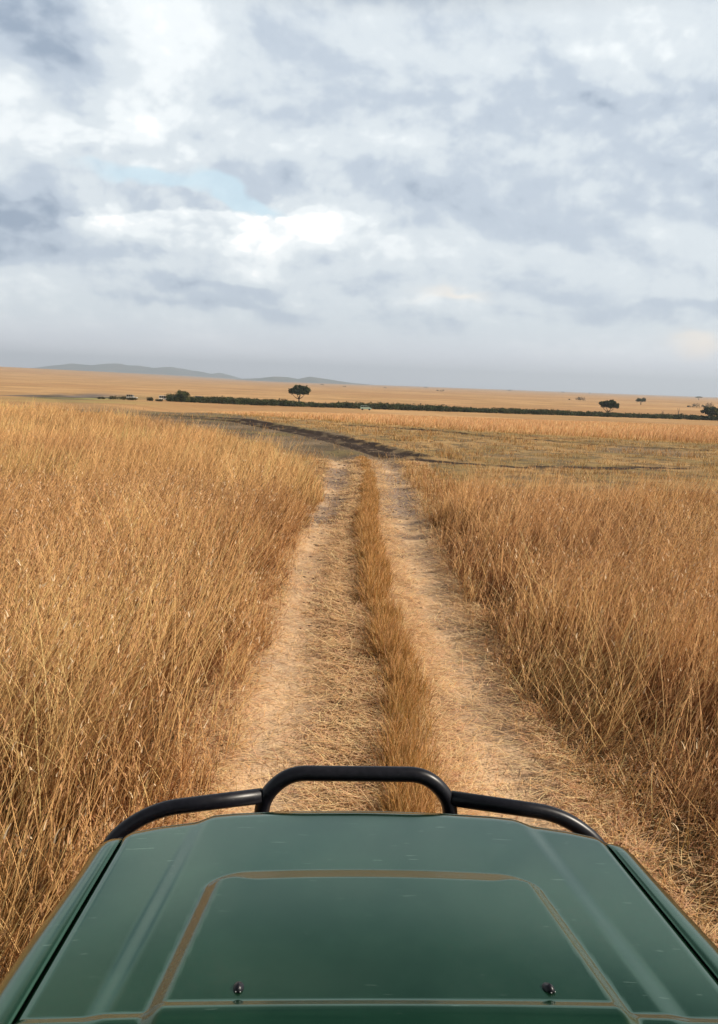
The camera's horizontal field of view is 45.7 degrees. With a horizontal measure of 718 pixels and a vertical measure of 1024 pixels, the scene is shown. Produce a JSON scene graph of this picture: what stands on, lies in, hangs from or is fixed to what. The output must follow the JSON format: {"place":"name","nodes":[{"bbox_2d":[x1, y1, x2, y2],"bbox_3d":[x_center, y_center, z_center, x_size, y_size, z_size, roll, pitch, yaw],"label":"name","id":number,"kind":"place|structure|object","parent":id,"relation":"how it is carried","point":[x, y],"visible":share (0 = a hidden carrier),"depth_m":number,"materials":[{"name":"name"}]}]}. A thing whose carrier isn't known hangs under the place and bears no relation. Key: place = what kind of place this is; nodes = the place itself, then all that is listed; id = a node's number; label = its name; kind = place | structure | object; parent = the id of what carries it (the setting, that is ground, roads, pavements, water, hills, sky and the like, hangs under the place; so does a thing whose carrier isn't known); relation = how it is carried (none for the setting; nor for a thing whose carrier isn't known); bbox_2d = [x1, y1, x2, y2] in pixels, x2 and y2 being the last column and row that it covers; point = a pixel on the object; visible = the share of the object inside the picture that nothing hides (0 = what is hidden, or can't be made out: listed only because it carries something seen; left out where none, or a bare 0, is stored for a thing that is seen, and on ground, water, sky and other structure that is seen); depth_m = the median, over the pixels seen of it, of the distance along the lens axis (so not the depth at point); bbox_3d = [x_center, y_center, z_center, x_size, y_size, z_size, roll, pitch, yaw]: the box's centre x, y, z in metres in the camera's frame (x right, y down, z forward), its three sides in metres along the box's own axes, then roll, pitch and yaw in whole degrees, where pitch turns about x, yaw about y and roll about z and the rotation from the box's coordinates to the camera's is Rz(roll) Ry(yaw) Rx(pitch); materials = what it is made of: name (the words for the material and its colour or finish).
{"place":"outdoors","nodes":[
{"label":"outdoors","id":0,"kind":"place"},
{"bbox_2d":[36,363,240,378],"bbox_3d":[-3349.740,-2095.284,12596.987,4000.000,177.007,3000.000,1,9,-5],"label":"hills","id":1,"kind":"structure","parent":0,"point":[114,367],"depth_m":11876.69,"materials":[{"name":"grey"}]},
{"bbox_2d":[0,398,332,982],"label":"tall grass","id":2,"kind":"structure","parent":0,"point":[95,509],"depth_m":7.79,"materials":[{"name":"brown plant"}]},
{"bbox_2d":[22,402,452,461],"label":"muddy road","id":3,"kind":"structure","parent":0,"point":[305,433],"depth_m":41.66,"materials":[{"name":"brown soil"}]},
{"bbox_2d":[238,431,514,629],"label":"earth clods","id":4,"kind":"object","parent":3,"relation":"on","point":[380,501],"visible":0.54,"depth_m":21.82,"materials":[{"name":"brown soil"}]},
{"bbox_2d":[235,377,368,384],"bbox_3d":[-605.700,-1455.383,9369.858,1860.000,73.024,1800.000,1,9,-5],"label":"hills","id":5,"kind":"structure","parent":0,"point":[302,380],"depth_m":8814.40,"materials":[{"name":"grey"}]},
{"bbox_2d":[0,367,717,977],"bbox_3d":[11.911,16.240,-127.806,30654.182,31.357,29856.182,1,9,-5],"label":"ground","id":6,"kind":"structure","parent":0,"point":[18,385],"depth_m":195.72,"materials":[{"name":"beige plant"}]},
{"bbox_2d":[108,396,127,399],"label":"bush","id":7,"kind":"object","parent":6,"relation":"on","point":[119,398],"visible":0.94,"depth_m":371.30,"materials":[{"name":"green plant"}]},
{"bbox_2d":[173,389,190,401],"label":"round bush","id":8,"kind":"object","parent":6,"relation":"on","point":[182,396],"visible":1,"depth_m":381.13,"materials":[{"name":"green plant"}]},
{"bbox_2d":[288,385,310,401],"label":"acacia tree","id":9,"kind":"object","parent":6,"relation":"on","point":[299,390],"visible":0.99,"depth_m":409.02,"materials":[{"name":"green plant"}]},
{"bbox_2d":[360,405,370,409],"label":"minivan","id":10,"kind":"object","parent":6,"relation":"on","point":[362,407],"visible":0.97,"depth_m":378.00,"materials":[{"name":"white metal"}]},
{"bbox_2d":[164,393,717,420],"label":"thicket","id":11,"kind":"object","parent":6,"relation":"on","point":[222,399],"visible":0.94,"depth_m":403.82,"materials":[{"name":"green plant"}]},
{"bbox_2d":[428,457,717,931],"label":"tall grass","id":12,"kind":"structure","parent":6,"relation":"on","point":[659,642],"depth_m":8.68,"materials":[{"name":"brown plant"}]},
{"bbox_2d":[599,399,619,411],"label":"acacia tree","id":13,"kind":"object","parent":6,"relation":"on","point":[610,404],"visible":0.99,"depth_m":438.90,"materials":[{"name":"green plant"}]},
{"bbox_2d":[636,397,645,404],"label":"acacia tree","id":14,"kind":"object","parent":6,"relation":"on","point":[643,399],"visible":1,"depth_m":920.56,"materials":[{"name":"green plant"}]},
{"bbox_2d":[700,406,717,419],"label":"acacia tree","id":15,"kind":"object","parent":6,"relation":"on","point":[712,411],"visible":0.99,"depth_m":417.12,"materials":[{"name":"green plant"}]},
{"bbox_2d":[0,0,717,396],"label":"sky","id":16,"kind":"structure","parent":0,"point":[479,194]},
{"bbox_2d":[47,406,717,443],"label":"distant grass","id":17,"kind":"structure","parent":0,"point":[702,433],"depth_m":58.33,"materials":[{"name":"beige plant"}]},
{"bbox_2d":[163,458,717,942],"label":"dirt track","id":18,"kind":"structure","parent":0,"point":[525,788],"depth_m":7.41,"materials":[{"name":"beige soil"}]},
{"bbox_2d":[0,765,717,1023],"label":"safari vehicle","id":19,"kind":"object","parent":18,"relation":"on","point":[263,914],"visible":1,"depth_m":2.20,"materials":[{"name":"green paint"}]},
{"bbox_2d":[9,457,717,956],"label":"flattened straw","id":20,"kind":"object","parent":18,"relation":"on","point":[347,685],"visible":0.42,"depth_m":6.78,"materials":[{"name":"beige plant"}]},
{"bbox_2d":[275,455,465,812],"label":"grass","id":21,"kind":"structure","parent":18,"relation":"on","point":[386,633],"depth_m":7.78,"materials":[{"name":"brown plant"}]}
]}

